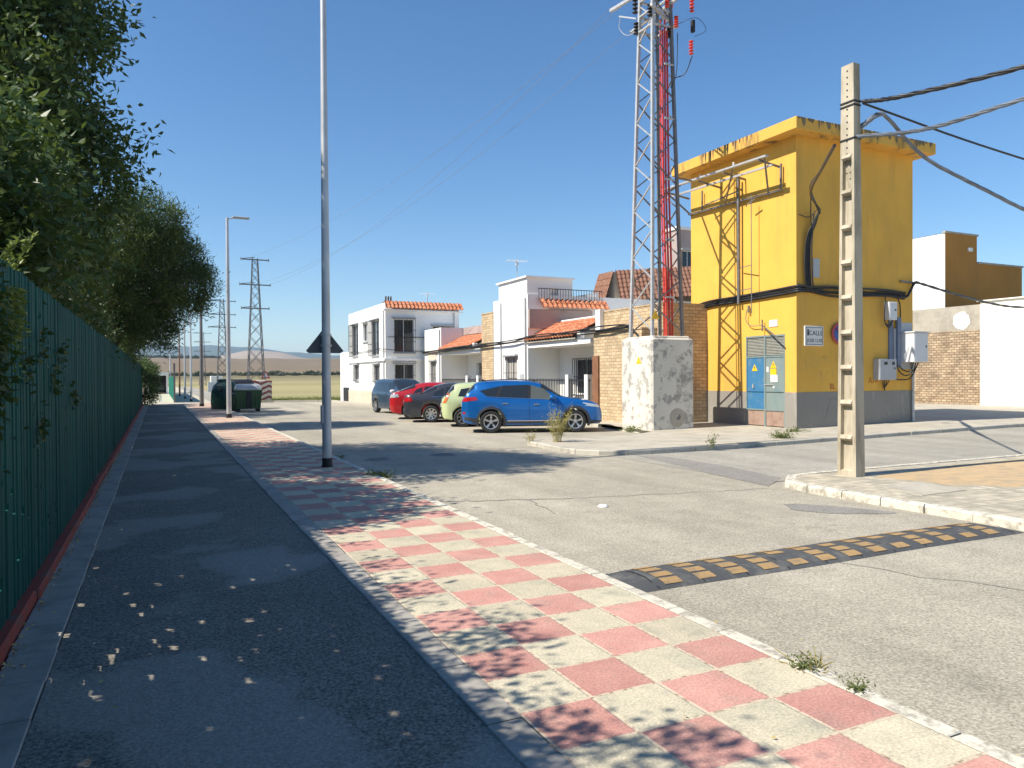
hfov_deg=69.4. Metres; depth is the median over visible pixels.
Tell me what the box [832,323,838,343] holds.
round sign
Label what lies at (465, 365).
house
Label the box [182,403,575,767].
kerb
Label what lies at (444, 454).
manhole cover
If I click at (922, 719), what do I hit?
kerb
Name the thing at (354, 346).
window
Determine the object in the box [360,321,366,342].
window
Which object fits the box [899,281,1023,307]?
overhead cable
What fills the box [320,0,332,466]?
street lamp
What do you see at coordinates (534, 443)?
kerb
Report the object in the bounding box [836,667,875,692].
weed
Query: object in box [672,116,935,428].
transformer building
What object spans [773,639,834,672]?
weed
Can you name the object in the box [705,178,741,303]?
conduit mast
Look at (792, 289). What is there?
cable bundle
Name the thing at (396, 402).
parked car
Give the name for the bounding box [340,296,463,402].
house
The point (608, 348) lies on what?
brick wall
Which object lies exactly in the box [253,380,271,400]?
striped block
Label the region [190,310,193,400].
street lamp
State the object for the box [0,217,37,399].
leafy sprig
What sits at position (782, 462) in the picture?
side road
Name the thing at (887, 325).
cable loops
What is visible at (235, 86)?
sky
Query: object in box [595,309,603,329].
parapet post
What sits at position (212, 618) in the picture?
path
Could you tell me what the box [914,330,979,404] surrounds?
brick wall
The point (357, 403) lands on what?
kerb
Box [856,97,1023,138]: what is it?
overhead cable
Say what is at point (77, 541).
fallen leaves
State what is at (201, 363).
street lamp
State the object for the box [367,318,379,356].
window
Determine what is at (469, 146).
power line
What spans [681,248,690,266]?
window
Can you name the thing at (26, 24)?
broadleaf tree
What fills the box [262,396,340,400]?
grass
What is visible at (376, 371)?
window
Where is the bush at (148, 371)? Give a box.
[135,354,163,404]
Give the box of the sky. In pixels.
[25,0,1023,355]
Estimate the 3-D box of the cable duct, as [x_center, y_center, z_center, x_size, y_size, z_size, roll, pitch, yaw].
[11.769,-1.282,22.739,0.456,1.550,0.094,0,1,-13]
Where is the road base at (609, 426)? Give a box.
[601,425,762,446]
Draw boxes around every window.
[348,323,358,357]
[352,363,358,380]
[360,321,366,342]
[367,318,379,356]
[371,363,379,382]
[392,317,415,353]
[393,362,416,378]
[427,360,436,381]
[431,324,453,328]
[479,363,481,375]
[502,354,517,378]
[572,358,591,395]
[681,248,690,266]
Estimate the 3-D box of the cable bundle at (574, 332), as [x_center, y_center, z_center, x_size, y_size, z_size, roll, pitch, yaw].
[-0.695,-1.768,33.069,0.559,0.602,21.717,-1,1,-26]
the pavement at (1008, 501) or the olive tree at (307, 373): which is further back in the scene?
the olive tree at (307, 373)
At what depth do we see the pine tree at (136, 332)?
31.36 m
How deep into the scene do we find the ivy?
4.26 m
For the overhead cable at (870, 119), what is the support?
attached to the concrete pole
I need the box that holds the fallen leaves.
[1,441,1018,755]
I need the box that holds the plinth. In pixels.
[0,404,143,669]
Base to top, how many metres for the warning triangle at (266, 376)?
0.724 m
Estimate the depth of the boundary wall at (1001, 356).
33.59 m
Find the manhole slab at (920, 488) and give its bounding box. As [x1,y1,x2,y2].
[880,482,965,495]
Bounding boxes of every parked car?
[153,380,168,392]
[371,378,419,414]
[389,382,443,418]
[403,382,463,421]
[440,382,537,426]
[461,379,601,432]
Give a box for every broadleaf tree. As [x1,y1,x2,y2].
[0,0,173,321]
[0,49,103,313]
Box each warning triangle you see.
[261,371,269,379]
[306,331,342,352]
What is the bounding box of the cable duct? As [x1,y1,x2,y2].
[888,317,900,367]
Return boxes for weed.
[361,468,395,478]
[524,429,535,442]
[543,401,573,441]
[618,424,642,432]
[705,431,719,447]
[768,431,798,438]
[771,425,810,431]
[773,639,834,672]
[787,650,820,671]
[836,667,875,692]
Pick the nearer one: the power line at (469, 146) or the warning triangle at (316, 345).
the warning triangle at (316, 345)
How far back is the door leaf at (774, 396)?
21.79 m
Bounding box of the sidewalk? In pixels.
[185,403,1016,767]
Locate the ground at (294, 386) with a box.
[136,344,804,762]
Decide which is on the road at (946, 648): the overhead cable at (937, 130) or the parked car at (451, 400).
the parked car at (451, 400)
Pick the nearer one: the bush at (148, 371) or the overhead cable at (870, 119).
the overhead cable at (870, 119)
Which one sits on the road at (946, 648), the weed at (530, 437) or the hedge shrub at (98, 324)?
the weed at (530, 437)
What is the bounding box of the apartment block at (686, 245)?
[666,226,690,267]
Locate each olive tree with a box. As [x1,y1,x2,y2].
[273,370,284,375]
[302,370,313,374]
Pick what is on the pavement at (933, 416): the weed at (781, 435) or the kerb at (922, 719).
the weed at (781, 435)
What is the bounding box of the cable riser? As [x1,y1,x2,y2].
[799,210,818,291]
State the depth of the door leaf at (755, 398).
22.52 m
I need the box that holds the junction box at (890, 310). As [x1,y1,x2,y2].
[885,302,896,319]
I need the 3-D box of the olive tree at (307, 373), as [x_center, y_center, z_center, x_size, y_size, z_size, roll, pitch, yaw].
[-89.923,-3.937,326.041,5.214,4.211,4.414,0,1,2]
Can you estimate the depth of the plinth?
5.93 m
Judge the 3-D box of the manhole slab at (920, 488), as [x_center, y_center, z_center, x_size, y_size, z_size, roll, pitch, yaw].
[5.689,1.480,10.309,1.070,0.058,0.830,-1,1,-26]
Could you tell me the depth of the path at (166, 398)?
56.84 m
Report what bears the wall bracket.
attached to the transformer building
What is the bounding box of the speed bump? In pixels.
[605,522,1023,591]
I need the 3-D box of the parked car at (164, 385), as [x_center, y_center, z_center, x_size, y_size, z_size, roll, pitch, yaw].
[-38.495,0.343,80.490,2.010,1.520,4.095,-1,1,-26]
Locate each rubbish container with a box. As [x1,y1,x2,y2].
[232,384,262,411]
[233,379,253,383]
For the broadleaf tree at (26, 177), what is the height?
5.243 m
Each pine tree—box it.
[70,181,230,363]
[107,239,173,357]
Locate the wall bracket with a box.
[745,306,777,338]
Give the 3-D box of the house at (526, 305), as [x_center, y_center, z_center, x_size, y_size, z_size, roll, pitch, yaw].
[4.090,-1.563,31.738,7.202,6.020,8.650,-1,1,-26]
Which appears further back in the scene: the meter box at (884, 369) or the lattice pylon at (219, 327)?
the lattice pylon at (219, 327)
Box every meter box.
[873,359,896,379]
[901,331,929,361]
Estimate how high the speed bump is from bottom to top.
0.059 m
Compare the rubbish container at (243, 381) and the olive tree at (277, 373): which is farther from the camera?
the olive tree at (277, 373)
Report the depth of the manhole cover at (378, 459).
15.20 m
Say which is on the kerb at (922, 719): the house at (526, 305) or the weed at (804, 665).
the weed at (804, 665)
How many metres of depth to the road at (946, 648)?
7.32 m
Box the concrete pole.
[837,62,864,476]
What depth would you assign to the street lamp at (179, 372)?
67.44 m
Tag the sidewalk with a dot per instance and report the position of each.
(577, 667)
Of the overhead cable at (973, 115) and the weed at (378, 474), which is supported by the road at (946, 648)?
the weed at (378, 474)
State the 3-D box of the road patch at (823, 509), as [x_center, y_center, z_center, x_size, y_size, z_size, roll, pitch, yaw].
[4.080,1.579,9.273,1.334,0.001,0.570,0,1,29]
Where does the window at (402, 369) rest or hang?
in the house at (386, 338)
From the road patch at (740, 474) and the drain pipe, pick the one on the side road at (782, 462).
the road patch at (740, 474)
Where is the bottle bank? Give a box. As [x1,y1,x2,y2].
[211,379,235,410]
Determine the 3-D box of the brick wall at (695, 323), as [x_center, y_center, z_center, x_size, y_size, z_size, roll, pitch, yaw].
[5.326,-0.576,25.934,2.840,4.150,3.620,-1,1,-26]
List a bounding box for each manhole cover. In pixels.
[364,457,392,460]
[430,453,456,455]
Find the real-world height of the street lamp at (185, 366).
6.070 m
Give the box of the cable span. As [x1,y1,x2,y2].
[809,144,835,228]
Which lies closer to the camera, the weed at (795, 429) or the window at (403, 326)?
the weed at (795, 429)
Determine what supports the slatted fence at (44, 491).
on the verge
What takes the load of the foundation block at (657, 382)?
on the pavement at (933, 416)
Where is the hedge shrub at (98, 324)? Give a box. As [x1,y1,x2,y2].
[9,254,142,372]
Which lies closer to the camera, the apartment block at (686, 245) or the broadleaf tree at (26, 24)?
the broadleaf tree at (26, 24)
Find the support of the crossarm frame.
attached to the transformer building
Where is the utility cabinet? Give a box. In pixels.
[208,382,214,391]
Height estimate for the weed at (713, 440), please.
0.400 m
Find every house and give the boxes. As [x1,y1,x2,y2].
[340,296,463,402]
[424,325,481,382]
[493,275,662,409]
[593,266,690,302]
[913,231,1023,309]
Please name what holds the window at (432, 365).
in the house at (465, 365)
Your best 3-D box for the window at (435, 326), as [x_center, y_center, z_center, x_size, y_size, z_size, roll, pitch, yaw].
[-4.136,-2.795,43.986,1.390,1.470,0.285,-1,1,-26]
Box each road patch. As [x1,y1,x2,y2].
[636,455,780,485]
[784,503,896,513]
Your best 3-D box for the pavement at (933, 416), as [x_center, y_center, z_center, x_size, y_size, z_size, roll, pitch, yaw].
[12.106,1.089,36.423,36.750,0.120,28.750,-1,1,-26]
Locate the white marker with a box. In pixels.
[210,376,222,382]
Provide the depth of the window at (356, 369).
48.75 m
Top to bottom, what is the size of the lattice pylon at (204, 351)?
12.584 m
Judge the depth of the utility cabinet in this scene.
92.76 m
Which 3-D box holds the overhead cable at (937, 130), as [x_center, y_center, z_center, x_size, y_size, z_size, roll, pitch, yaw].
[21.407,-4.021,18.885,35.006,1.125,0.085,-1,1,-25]
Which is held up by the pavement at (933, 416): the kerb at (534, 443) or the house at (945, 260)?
the house at (945, 260)
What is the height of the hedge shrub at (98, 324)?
3.699 m
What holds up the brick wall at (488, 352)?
on the ground at (294, 386)
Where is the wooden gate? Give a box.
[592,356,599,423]
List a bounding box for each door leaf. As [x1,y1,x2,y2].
[747,358,763,408]
[766,357,783,409]
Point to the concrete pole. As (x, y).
(850, 450)
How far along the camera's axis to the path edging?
4.71 m
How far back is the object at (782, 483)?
11.61 m
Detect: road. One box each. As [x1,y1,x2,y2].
[234,402,1023,757]
[611,427,1023,480]
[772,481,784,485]
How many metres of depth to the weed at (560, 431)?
17.91 m
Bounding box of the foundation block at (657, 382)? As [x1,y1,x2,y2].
[622,336,692,432]
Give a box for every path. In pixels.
[15,404,523,767]
[146,387,210,403]
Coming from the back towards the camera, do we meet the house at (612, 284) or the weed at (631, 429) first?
the house at (612, 284)
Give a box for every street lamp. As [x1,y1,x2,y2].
[169,342,170,376]
[178,337,180,395]
[184,322,195,398]
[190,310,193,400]
[199,308,203,405]
[226,216,249,417]
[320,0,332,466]
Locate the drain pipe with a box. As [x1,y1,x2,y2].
[911,363,914,421]
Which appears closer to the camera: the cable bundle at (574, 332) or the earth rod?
the earth rod
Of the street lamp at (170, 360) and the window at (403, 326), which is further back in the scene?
the street lamp at (170, 360)
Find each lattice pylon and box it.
[195,332,210,384]
[208,299,235,379]
[239,257,270,379]
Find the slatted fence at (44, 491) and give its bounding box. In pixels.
[0,258,142,630]
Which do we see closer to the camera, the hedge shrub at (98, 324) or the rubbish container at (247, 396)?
the hedge shrub at (98, 324)
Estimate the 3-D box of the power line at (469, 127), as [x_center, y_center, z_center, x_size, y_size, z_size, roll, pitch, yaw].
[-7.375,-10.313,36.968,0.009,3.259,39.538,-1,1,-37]
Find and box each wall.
[177,387,210,401]
[481,312,493,379]
[593,327,656,425]
[604,302,706,422]
[913,304,979,332]
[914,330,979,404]
[977,296,1023,406]
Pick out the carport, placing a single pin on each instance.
(165, 375)
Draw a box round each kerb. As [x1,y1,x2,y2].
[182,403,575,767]
[232,411,1023,767]
[261,400,371,405]
[527,423,1023,454]
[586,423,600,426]
[785,454,1023,530]
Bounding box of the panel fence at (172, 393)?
[169,363,175,402]
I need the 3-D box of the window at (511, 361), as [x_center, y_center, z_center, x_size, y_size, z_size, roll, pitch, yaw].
[-0.036,-0.506,32.471,0.285,1.580,1.360,-1,1,-26]
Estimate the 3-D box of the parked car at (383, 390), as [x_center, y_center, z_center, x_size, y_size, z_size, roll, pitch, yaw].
[-5.131,0.550,34.967,2.008,1.640,4.295,-1,1,-34]
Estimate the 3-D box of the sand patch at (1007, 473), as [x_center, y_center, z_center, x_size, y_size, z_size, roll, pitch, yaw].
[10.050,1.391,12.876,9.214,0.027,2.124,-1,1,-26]
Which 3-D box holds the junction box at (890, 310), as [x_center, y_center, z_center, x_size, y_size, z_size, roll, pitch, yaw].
[11.594,-2.230,22.607,0.370,0.550,0.190,-1,1,-26]
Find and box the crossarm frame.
[667,155,781,215]
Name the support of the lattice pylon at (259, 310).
on the ground at (294, 386)
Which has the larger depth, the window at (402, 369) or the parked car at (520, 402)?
the window at (402, 369)
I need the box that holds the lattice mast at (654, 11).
[609,0,705,337]
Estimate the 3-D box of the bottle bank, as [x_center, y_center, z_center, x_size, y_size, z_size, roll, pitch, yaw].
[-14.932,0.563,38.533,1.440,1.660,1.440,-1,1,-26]
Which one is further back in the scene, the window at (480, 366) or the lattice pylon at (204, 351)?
the lattice pylon at (204, 351)
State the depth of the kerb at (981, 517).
9.41 m
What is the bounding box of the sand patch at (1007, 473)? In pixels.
[876,459,1023,486]
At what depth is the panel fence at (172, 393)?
52.30 m
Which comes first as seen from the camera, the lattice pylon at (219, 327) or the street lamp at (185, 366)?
the street lamp at (185, 366)
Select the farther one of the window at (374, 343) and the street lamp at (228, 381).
the window at (374, 343)
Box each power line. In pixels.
[245,1,627,258]
[255,29,630,284]
[273,11,607,283]
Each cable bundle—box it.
[422,324,633,353]
[700,284,905,307]
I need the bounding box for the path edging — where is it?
[0,405,147,767]
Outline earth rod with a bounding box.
[740,195,754,312]
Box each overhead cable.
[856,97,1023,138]
[860,111,1023,210]
[861,64,1023,103]
[863,104,1023,159]
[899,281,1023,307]
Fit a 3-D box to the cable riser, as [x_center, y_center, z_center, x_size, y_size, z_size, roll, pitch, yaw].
[8.565,-3.799,21.058,0.804,2.360,0.291,-1,1,-26]
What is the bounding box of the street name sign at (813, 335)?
[804,326,822,345]
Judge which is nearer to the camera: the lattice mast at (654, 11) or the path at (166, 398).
the lattice mast at (654, 11)
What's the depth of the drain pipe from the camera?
23.09 m
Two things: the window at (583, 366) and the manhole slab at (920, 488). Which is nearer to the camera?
the manhole slab at (920, 488)
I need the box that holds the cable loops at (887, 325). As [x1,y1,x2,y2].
[884,296,900,327]
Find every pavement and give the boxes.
[536,403,1023,449]
[796,456,1023,517]
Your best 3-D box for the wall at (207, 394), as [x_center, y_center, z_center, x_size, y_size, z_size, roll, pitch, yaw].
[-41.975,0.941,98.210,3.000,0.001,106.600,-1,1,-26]
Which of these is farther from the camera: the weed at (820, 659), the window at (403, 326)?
the window at (403, 326)
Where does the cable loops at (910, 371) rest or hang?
hanging from the meter box at (884, 369)
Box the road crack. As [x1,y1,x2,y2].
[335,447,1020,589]
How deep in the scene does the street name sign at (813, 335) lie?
21.27 m
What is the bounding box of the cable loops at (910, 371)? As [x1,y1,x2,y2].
[882,362,918,390]
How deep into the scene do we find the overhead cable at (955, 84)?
10.93 m
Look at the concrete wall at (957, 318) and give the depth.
36.16 m
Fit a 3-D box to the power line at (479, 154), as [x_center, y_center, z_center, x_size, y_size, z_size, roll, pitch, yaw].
[-7.342,-9.293,38.544,0.009,4.531,36.795,-1,1,-37]
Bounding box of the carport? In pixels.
[148,372,168,393]
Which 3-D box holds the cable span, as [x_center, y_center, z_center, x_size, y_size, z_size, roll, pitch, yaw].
[6.863,-4.481,16.559,0.337,1.149,9.670,0,1,21]
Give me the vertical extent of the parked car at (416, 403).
1.480 m
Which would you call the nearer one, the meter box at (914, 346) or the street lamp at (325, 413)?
the street lamp at (325, 413)
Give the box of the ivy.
[0,248,82,473]

